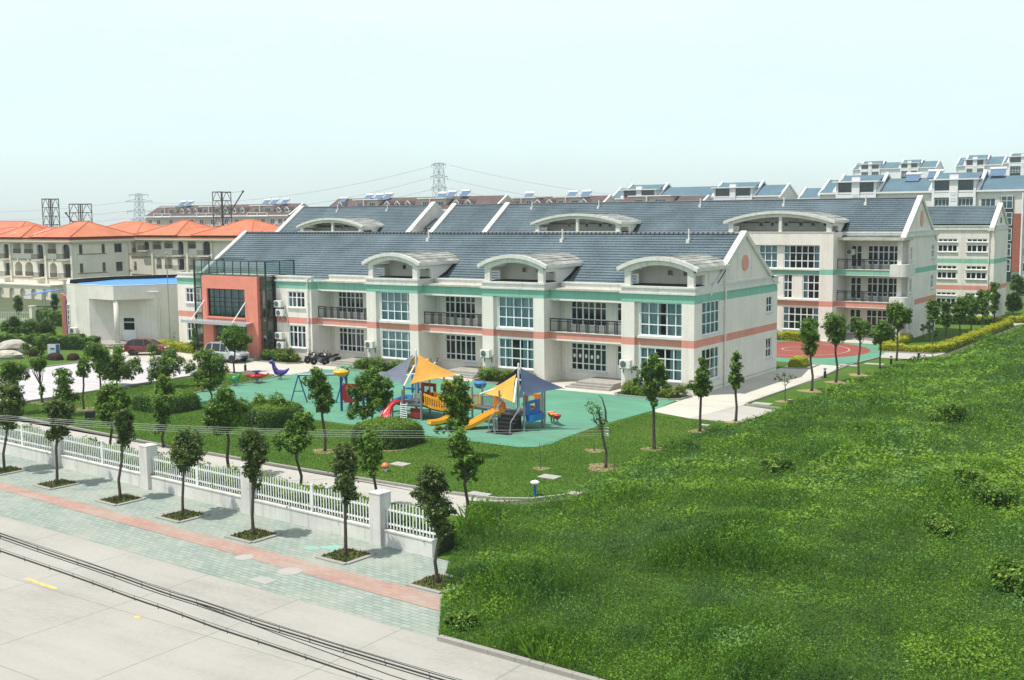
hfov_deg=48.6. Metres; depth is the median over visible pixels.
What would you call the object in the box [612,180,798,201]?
apartment building
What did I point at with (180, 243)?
window
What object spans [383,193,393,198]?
solar water heater
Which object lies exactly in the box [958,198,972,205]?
loggia window
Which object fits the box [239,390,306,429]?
clipped shrub
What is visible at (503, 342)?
window
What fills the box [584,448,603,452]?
bare soil
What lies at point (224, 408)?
tree
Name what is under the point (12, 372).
tree
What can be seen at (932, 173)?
solar water heater
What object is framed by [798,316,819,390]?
tree
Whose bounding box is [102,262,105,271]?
window
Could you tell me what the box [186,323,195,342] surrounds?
window
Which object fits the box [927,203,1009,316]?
school building
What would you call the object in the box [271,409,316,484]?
tree
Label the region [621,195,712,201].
apartment building
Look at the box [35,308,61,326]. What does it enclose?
hedge
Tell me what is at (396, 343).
window
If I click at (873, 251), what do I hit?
window
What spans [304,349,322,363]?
motorcycle
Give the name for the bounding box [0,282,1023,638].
ground
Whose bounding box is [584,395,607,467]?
tree
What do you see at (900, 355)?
back path
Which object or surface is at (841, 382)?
bare soil
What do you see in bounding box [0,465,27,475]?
tree pit
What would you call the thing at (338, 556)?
tree pit
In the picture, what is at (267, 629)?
overhead cable
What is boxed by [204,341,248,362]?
parked car
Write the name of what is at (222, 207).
hoist tower
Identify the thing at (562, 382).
walkway
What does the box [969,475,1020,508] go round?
weed bush
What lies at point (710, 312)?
window
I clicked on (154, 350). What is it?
sapling
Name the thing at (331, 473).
kerb
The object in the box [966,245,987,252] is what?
window
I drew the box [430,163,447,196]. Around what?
pylon
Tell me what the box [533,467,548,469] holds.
bare soil
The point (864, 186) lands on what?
loggia window
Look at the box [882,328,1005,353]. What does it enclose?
kerb
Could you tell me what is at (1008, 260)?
window
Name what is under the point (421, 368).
play tower
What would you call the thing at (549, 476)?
lawn cover
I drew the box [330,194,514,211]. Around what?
apartment building
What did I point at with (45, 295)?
awning
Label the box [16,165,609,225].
power line
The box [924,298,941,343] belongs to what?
tree
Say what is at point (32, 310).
villa fence
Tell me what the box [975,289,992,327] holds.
tree
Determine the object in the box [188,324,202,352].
tree
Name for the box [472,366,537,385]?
planting bed
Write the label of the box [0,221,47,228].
villa
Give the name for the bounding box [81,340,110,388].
tree
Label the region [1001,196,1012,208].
window
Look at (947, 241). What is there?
window
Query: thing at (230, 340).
tree
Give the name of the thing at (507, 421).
play tower
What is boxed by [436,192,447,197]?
solar water heater
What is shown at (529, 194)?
solar water heater
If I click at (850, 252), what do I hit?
air conditioner
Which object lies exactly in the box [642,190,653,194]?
loggia window
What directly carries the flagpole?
on the lawn at (923, 340)
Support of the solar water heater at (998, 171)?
on the apartment building at (984, 188)
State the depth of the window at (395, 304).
96.03 m
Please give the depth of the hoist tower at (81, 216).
234.84 m
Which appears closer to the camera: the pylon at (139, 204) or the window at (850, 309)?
the window at (850, 309)
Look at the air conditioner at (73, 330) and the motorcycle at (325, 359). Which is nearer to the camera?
the motorcycle at (325, 359)
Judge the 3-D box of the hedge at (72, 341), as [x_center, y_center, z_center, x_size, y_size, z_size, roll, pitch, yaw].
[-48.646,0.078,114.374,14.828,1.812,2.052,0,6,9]
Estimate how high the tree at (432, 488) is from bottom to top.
4.617 m
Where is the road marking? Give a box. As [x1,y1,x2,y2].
[26,578,140,618]
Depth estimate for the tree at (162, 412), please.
64.18 m
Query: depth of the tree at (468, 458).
48.09 m
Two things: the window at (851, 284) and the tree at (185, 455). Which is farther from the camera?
the window at (851, 284)
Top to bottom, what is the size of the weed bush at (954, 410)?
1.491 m
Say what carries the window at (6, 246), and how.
in the villa at (34, 258)
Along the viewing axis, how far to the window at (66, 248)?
183.48 m
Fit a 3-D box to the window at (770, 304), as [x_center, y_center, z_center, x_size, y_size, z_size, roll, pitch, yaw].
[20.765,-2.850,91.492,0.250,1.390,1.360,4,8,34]
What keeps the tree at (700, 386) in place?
on the bare soil at (694, 430)
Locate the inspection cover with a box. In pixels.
[249,576,277,583]
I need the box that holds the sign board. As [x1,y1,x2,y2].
[47,344,59,353]
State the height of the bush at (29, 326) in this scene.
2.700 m
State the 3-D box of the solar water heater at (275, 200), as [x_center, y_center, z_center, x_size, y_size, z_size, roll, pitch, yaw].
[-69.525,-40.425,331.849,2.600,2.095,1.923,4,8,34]
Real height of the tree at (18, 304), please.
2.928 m
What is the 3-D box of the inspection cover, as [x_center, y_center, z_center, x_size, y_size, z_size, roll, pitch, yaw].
[-8.955,8.637,40.806,0.921,0.012,0.552,4,8,37]
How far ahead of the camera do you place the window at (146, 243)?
195.24 m
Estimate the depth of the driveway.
91.29 m
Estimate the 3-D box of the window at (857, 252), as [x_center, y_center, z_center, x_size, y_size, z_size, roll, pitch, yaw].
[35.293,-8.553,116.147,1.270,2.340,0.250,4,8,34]
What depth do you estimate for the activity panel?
75.77 m
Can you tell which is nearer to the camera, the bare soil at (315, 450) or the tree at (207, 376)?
the bare soil at (315, 450)
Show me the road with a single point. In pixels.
(70, 628)
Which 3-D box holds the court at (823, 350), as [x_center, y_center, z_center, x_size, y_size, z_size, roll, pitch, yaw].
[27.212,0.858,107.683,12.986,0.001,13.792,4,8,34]
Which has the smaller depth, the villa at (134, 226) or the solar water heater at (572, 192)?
the villa at (134, 226)
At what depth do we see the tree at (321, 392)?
62.51 m
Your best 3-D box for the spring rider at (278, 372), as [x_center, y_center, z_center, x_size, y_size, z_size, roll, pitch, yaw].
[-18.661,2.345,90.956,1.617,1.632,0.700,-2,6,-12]
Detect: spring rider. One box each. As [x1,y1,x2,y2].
[229,374,240,385]
[244,370,268,382]
[269,359,288,379]
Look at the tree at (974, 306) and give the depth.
120.98 m
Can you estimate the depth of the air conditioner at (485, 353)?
89.99 m
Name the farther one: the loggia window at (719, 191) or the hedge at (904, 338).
the loggia window at (719, 191)
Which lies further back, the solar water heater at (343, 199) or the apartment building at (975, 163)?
the apartment building at (975, 163)
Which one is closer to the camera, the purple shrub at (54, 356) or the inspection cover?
the inspection cover
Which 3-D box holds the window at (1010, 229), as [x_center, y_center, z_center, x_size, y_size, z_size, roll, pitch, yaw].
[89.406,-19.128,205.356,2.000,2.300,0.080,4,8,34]
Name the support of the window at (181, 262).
in the villa at (183, 244)
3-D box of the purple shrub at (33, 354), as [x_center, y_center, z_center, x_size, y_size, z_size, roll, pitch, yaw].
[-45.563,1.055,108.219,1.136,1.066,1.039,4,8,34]
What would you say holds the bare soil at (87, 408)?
on the lawn at (923, 340)
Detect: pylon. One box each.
[125,193,151,221]
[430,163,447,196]
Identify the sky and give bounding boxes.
[0,0,1023,226]
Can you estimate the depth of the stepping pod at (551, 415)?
70.26 m
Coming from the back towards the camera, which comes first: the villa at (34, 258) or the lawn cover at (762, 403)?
the villa at (34, 258)
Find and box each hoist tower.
[41,198,59,226]
[65,204,92,222]
[212,190,243,226]
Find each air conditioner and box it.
[69,327,78,333]
[274,300,285,311]
[275,332,286,343]
[276,309,287,323]
[277,341,286,348]
[365,341,377,357]
[480,349,494,365]
[619,359,634,376]
[846,249,857,261]
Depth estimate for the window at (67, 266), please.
183.84 m
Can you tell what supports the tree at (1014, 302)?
on the lawn at (923, 340)
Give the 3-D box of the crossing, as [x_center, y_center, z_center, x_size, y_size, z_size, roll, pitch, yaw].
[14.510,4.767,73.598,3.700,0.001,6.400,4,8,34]
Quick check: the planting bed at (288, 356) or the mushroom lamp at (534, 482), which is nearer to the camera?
the mushroom lamp at (534, 482)
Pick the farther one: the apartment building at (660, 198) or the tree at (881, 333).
the apartment building at (660, 198)
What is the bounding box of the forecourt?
[121,352,348,374]
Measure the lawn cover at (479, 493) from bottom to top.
0.070 m
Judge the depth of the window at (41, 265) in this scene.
187.83 m
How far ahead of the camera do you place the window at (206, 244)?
186.69 m
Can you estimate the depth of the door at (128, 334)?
118.61 m
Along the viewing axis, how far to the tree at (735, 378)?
70.42 m
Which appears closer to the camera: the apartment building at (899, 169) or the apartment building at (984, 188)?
the apartment building at (984, 188)
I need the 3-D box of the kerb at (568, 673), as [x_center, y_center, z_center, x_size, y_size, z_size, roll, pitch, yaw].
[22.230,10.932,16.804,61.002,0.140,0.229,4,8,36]
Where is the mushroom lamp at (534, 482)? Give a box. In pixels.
[530,480,538,495]
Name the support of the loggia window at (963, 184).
in the apartment building at (984, 188)
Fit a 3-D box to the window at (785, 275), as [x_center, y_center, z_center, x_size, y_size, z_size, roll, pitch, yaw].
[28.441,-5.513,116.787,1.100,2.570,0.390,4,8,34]
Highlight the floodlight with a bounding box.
[85,411,95,418]
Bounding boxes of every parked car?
[124,338,168,355]
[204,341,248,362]
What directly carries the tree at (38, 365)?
on the bare soil
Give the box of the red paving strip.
[0,482,439,610]
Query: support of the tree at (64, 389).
on the lawn at (923, 340)
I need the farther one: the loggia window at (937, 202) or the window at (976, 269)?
the loggia window at (937, 202)
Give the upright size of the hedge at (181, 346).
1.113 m
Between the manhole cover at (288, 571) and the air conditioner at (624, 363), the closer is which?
the manhole cover at (288, 571)
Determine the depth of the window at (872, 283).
115.10 m
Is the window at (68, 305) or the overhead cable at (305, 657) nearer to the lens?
the overhead cable at (305, 657)
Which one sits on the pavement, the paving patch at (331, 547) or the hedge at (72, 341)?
the paving patch at (331, 547)
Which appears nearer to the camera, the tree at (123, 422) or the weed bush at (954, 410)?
the tree at (123, 422)
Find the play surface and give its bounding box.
[194,369,674,446]
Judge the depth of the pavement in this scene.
45.45 m
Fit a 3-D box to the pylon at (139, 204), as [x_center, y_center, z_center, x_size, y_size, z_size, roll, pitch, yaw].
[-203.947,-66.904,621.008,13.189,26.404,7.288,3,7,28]
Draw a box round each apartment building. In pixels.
[144,203,308,226]
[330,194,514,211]
[511,194,616,202]
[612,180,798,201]
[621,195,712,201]
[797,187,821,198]
[818,170,1023,281]
[852,158,943,178]
[955,153,1004,174]
[1002,152,1023,175]
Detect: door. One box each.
[123,317,135,339]
[617,303,620,331]
[617,345,620,377]
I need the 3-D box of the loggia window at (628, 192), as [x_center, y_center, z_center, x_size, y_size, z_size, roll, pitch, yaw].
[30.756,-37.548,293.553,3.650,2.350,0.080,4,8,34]
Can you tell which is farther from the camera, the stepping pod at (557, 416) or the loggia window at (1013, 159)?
the loggia window at (1013, 159)
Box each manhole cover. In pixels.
[235,554,252,559]
[278,568,300,574]
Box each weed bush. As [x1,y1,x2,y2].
[442,608,478,629]
[759,450,794,473]
[923,510,961,540]
[925,400,969,422]
[952,465,985,486]
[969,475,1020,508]
[986,552,1023,597]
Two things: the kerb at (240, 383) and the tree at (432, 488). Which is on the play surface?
the kerb at (240, 383)
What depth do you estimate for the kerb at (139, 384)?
88.67 m
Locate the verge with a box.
[37,432,464,559]
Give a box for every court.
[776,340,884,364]
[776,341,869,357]
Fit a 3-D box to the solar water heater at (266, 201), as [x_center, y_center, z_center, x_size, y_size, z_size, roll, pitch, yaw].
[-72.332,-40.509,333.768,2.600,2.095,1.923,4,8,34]
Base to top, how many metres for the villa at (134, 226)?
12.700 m
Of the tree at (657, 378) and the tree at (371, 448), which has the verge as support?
the tree at (371, 448)
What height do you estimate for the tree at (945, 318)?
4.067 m
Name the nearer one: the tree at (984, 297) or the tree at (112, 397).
the tree at (112, 397)
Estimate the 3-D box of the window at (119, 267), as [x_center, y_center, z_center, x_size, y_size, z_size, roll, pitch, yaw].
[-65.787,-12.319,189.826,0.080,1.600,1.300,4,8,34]
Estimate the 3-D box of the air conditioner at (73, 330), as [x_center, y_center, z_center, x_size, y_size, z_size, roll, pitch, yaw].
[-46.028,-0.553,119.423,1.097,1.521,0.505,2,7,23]
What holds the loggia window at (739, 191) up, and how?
in the apartment building at (762, 189)
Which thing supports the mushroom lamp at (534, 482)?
on the lawn at (923, 340)
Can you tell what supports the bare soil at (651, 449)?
on the lawn at (923, 340)
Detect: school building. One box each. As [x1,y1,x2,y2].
[176,229,779,395]
[275,195,939,340]
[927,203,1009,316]
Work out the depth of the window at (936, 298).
137.76 m
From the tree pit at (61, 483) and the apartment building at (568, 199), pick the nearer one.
the tree pit at (61, 483)
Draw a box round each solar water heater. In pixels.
[261,199,271,204]
[270,198,279,203]
[280,198,289,203]
[337,197,348,203]
[364,194,373,198]
[374,193,384,198]
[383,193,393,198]
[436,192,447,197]
[446,190,457,196]
[459,190,470,196]
[524,192,534,196]
[567,190,578,195]
[580,190,591,195]
[905,172,921,180]
[927,169,944,177]
[989,167,1006,177]
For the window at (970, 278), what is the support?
in the school building at (972, 249)
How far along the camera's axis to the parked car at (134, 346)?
107.58 m
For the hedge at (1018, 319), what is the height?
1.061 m
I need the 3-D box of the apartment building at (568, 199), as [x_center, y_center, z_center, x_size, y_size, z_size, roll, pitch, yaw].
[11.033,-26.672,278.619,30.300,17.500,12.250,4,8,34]
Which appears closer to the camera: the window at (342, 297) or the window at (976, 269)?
the window at (342, 297)
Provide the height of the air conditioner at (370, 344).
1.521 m
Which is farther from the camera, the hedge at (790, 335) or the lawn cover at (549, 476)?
the hedge at (790, 335)
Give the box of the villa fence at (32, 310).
[0,305,60,322]
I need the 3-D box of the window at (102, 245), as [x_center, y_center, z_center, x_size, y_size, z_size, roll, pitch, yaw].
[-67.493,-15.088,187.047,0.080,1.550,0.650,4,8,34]
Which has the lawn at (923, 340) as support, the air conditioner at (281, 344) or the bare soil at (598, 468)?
the bare soil at (598, 468)
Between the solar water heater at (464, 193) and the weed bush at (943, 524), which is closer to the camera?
the weed bush at (943, 524)
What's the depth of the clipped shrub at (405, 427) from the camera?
64.17 m
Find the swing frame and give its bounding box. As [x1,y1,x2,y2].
[291,374,346,402]
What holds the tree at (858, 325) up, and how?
on the bare soil at (852, 374)
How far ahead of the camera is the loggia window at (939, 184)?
210.77 m
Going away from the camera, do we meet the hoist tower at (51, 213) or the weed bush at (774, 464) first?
the weed bush at (774, 464)
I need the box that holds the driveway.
[0,349,332,400]
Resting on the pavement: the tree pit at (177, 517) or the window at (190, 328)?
the tree pit at (177, 517)
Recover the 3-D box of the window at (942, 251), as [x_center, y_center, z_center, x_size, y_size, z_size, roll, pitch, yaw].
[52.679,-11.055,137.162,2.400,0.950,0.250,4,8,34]
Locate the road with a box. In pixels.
[0,516,574,679]
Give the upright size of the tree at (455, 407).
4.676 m
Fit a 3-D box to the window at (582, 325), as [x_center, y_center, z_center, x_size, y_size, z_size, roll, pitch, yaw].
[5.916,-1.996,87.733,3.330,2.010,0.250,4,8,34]
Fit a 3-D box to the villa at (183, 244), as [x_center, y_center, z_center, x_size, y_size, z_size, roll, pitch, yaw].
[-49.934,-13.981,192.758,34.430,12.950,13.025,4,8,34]
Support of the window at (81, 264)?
in the villa at (34, 258)
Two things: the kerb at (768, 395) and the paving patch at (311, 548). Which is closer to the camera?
the paving patch at (311, 548)
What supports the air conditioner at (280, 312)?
attached to the school building at (589, 310)
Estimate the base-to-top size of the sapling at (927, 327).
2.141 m
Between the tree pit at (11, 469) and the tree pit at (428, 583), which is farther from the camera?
the tree pit at (11, 469)
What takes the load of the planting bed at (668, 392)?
on the walkway at (562, 382)
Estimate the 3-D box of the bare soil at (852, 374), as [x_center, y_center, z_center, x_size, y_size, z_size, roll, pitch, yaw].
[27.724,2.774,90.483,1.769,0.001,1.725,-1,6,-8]
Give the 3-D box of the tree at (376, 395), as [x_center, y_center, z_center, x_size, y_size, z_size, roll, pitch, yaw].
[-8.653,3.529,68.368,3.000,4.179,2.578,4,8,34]
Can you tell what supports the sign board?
on the lawn at (923, 340)
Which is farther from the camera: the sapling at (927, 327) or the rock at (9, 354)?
the sapling at (927, 327)
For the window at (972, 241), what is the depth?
135.16 m
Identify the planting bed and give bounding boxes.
[260,347,304,363]
[349,355,409,373]
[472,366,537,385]
[614,380,692,400]
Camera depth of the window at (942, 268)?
137.46 m
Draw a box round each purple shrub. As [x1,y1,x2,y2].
[29,345,40,356]
[47,352,63,360]
[67,353,79,360]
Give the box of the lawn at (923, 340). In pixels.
[0,306,1023,496]
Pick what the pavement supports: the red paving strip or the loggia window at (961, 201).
the red paving strip
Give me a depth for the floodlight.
73.59 m
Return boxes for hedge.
[0,332,101,349]
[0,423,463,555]
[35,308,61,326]
[158,339,200,353]
[777,330,820,341]
[878,333,913,349]
[881,319,1013,352]
[935,316,992,324]
[936,313,1023,322]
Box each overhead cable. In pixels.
[0,533,460,679]
[0,548,381,679]
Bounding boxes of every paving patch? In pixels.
[300,546,319,549]
[320,545,341,549]
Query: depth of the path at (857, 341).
113.46 m
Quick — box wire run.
[0,415,608,437]
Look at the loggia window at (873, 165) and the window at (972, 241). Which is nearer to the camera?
the window at (972, 241)
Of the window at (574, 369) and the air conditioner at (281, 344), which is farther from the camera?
the air conditioner at (281, 344)
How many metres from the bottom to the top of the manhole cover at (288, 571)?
0.011 m
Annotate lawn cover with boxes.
[389,461,410,466]
[468,491,491,495]
[537,474,561,479]
[751,402,773,405]
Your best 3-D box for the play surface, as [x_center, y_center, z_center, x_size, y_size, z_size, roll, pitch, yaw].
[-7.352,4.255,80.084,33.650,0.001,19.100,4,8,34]
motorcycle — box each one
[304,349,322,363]
[310,350,329,364]
[322,350,341,364]
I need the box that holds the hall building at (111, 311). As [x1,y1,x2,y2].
[61,274,179,347]
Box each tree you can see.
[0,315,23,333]
[0,360,29,385]
[0,380,27,470]
[12,294,23,314]
[19,335,47,402]
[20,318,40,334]
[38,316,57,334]
[41,398,75,483]
[49,293,60,309]
[51,367,79,402]
[75,356,92,408]
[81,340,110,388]
[93,380,133,444]
[97,345,143,385]
[110,408,136,498]
[146,348,185,383]
[150,374,175,446]
[167,427,207,515]
[182,346,229,401]
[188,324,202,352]
[201,385,252,472]
[217,323,252,372]
[234,424,271,534]
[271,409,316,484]
[300,366,335,450]
[328,441,361,554]
[346,365,393,419]
[356,427,384,489]
[409,458,457,582]
[433,374,474,456]
[445,426,486,519]
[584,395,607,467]
[632,352,668,448]
[686,357,713,431]
[728,350,743,421]
[774,371,795,401]
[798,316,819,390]
[820,310,848,381]
[848,316,871,374]
[866,319,896,368]
[885,300,913,360]
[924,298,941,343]
[939,301,952,339]
[950,295,971,335]
[963,294,981,330]
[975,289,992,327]
[987,282,1000,322]
[1005,291,1023,314]
[1010,273,1023,294]
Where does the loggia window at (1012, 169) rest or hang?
in the apartment building at (1013, 163)
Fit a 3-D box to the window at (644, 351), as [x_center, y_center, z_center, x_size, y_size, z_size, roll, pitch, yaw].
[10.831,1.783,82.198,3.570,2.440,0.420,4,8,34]
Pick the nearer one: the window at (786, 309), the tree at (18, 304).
the window at (786, 309)
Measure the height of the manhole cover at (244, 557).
0.011 m
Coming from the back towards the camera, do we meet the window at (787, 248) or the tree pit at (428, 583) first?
the window at (787, 248)
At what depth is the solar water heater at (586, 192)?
272.60 m
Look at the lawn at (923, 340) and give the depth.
65.98 m
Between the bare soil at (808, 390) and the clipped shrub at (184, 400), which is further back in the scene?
the bare soil at (808, 390)
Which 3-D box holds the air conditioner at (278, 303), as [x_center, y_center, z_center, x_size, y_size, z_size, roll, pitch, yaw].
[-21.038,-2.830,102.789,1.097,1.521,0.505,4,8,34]
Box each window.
[5,244,8,257]
[6,263,9,275]
[38,244,43,258]
[40,264,44,276]
[64,244,69,258]
[65,264,70,277]
[67,304,70,334]
[80,263,82,272]
[101,244,104,252]
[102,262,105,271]
[114,243,121,252]
[116,262,122,270]
[145,242,148,249]
[179,241,183,254]
[179,259,183,269]
[185,288,200,303]
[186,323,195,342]
[204,241,209,254]
[287,291,305,308]
[289,325,306,348]
[338,292,363,314]
[338,327,364,353]
[381,292,408,321]
[381,330,409,359]
[443,296,475,320]
[444,334,476,362]
[497,338,533,370]
[499,296,532,328]
[569,301,606,327]
[569,342,606,373]
[624,190,635,197]
[639,302,681,337]
[640,347,680,382]
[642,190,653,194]
[702,300,720,336]
[702,346,720,380]
[716,188,729,197]
[736,188,749,197]
[759,245,777,267]
[765,337,772,358]
[766,296,773,313]
[782,306,818,330]
[783,245,819,268]
[783,274,792,298]
[802,274,818,299]
[838,182,851,194]
[849,309,860,332]
[850,245,861,267]
[850,277,861,298]
[860,182,873,191]
[866,245,897,265]
[866,277,896,297]
[866,309,894,329]
[872,164,878,169]
[934,199,948,205]
[935,180,949,192]
[936,292,955,295]
[936,298,955,307]
[937,265,956,269]
[937,271,956,279]
[938,239,957,242]
[938,245,957,252]
[958,179,973,192]
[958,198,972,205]
[965,272,985,279]
[966,239,987,242]
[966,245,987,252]
[966,266,986,270]
[967,160,972,164]
[977,159,983,164]
[981,198,995,205]
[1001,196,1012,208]
[1006,212,1011,224]
[1007,244,1010,255]
[1007,259,1010,271]
[1008,228,1011,240]
[1010,157,1020,163]
[1010,167,1020,172]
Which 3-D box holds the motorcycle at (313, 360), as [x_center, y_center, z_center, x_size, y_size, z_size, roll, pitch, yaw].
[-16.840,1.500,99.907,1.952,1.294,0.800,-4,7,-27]
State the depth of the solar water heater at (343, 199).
306.09 m
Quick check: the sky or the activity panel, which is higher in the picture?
the sky
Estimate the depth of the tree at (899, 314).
97.99 m
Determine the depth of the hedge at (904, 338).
110.54 m
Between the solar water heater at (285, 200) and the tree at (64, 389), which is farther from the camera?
the solar water heater at (285, 200)
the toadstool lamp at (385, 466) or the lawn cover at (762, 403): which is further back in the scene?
the lawn cover at (762, 403)
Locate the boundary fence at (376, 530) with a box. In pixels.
[0,424,436,557]
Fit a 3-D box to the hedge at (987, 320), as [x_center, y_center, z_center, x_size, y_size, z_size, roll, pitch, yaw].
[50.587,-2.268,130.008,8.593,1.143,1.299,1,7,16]
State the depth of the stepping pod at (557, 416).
69.79 m
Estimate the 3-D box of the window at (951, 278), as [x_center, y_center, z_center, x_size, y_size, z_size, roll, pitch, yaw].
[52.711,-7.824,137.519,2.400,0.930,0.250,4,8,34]
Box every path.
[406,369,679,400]
[655,364,839,417]
[819,339,872,343]
[881,323,1023,358]
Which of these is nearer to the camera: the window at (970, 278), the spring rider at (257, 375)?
the spring rider at (257, 375)
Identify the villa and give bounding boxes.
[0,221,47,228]
[0,221,136,299]
[107,221,160,275]
[131,219,279,274]
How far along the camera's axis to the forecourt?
99.52 m
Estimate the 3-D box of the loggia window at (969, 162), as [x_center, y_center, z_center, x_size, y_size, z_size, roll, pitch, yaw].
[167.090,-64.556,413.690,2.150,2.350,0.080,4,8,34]
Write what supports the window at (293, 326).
in the school building at (589, 310)
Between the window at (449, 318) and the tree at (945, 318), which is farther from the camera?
the tree at (945, 318)
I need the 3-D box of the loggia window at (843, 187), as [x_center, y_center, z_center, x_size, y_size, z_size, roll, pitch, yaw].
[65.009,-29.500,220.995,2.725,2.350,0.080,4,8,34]
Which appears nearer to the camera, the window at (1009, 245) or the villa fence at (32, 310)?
the villa fence at (32, 310)
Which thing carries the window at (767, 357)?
in the school building at (589, 310)
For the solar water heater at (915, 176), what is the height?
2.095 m
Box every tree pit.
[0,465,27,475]
[32,478,81,489]
[94,493,146,505]
[155,508,209,522]
[224,527,282,543]
[315,546,375,564]
[406,572,466,593]
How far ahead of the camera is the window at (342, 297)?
101.65 m
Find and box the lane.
[14,419,507,516]
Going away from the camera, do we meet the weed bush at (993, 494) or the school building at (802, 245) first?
the weed bush at (993, 494)
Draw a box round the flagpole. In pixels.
[166,252,170,339]
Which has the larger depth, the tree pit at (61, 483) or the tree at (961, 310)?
the tree at (961, 310)
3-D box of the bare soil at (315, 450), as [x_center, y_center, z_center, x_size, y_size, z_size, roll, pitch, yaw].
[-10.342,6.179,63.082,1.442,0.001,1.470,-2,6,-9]
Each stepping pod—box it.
[550,413,557,423]
[553,414,560,425]
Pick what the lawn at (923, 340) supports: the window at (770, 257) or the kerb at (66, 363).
the kerb at (66, 363)
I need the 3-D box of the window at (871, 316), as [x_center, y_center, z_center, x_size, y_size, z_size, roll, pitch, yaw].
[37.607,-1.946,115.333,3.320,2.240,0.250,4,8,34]
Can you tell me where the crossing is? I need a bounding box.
[690,405,774,421]
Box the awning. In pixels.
[22,288,65,307]
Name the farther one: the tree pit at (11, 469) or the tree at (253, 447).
the tree pit at (11, 469)
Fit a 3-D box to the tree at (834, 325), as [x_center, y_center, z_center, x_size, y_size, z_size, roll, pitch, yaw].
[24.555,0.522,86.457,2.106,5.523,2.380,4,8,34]
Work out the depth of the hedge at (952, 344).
107.19 m
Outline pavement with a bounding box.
[0,453,448,637]
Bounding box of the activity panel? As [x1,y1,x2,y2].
[332,366,364,410]
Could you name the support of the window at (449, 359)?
in the school building at (589, 310)
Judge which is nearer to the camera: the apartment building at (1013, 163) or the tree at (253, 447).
the tree at (253, 447)
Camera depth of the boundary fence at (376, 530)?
50.50 m
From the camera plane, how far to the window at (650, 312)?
82.06 m
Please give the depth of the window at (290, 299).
102.02 m
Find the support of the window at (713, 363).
in the school building at (589, 310)
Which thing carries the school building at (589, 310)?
on the lawn at (923, 340)
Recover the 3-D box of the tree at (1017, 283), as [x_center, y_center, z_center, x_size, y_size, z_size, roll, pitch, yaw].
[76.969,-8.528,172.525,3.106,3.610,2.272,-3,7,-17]
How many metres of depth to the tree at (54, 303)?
145.25 m
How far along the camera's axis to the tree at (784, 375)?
77.92 m
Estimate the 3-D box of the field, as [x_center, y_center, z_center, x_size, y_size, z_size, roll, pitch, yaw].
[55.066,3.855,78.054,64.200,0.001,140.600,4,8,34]
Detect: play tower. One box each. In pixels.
[380,349,481,419]
[427,363,564,434]
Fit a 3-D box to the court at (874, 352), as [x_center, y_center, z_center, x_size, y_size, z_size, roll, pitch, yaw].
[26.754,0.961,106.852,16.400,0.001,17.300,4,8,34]
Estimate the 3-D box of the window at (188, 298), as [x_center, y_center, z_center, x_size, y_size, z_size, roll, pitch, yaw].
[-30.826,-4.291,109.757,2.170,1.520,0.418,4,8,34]
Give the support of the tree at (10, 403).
in the tree pit at (11, 469)
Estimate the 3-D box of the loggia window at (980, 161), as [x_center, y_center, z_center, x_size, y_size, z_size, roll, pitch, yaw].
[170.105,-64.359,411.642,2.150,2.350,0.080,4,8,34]
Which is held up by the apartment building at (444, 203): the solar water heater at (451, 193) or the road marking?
the solar water heater at (451, 193)
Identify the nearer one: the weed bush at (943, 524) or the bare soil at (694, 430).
the weed bush at (943, 524)
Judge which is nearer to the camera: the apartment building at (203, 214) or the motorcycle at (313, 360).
the motorcycle at (313, 360)
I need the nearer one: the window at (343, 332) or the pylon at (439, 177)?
the window at (343, 332)
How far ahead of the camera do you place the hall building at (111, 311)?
118.36 m
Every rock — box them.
[0,339,31,354]
[0,350,23,358]
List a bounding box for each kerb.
[2,349,114,371]
[19,417,563,500]
[25,371,273,401]
[194,375,277,402]
[437,635,604,679]
[745,357,878,408]
[782,363,819,368]
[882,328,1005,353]
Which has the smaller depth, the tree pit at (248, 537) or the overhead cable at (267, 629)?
the overhead cable at (267, 629)
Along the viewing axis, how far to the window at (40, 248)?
187.56 m
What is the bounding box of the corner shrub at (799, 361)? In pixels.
[787,355,809,367]
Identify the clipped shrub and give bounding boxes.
[131,388,201,413]
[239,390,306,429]
[350,416,425,449]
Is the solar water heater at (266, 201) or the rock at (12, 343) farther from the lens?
the solar water heater at (266, 201)
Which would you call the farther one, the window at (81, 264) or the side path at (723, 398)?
the window at (81, 264)
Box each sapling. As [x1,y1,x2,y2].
[146,343,159,356]
[925,320,931,340]
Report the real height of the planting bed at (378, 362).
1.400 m
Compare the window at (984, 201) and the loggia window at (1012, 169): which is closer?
the window at (984, 201)
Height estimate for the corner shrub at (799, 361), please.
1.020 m
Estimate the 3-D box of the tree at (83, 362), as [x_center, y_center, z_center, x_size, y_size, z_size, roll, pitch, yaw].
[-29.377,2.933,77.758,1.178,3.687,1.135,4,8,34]
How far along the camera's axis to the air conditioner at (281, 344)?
102.84 m
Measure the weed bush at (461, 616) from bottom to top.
0.619 m
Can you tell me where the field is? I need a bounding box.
[439,327,1023,679]
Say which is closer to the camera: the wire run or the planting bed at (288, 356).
the wire run
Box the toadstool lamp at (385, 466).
[381,462,388,471]
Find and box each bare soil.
[75,407,94,410]
[313,449,333,453]
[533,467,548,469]
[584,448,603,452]
[588,463,624,471]
[640,447,662,451]
[688,429,707,432]
[797,389,822,392]
[824,381,844,383]
[849,373,869,375]

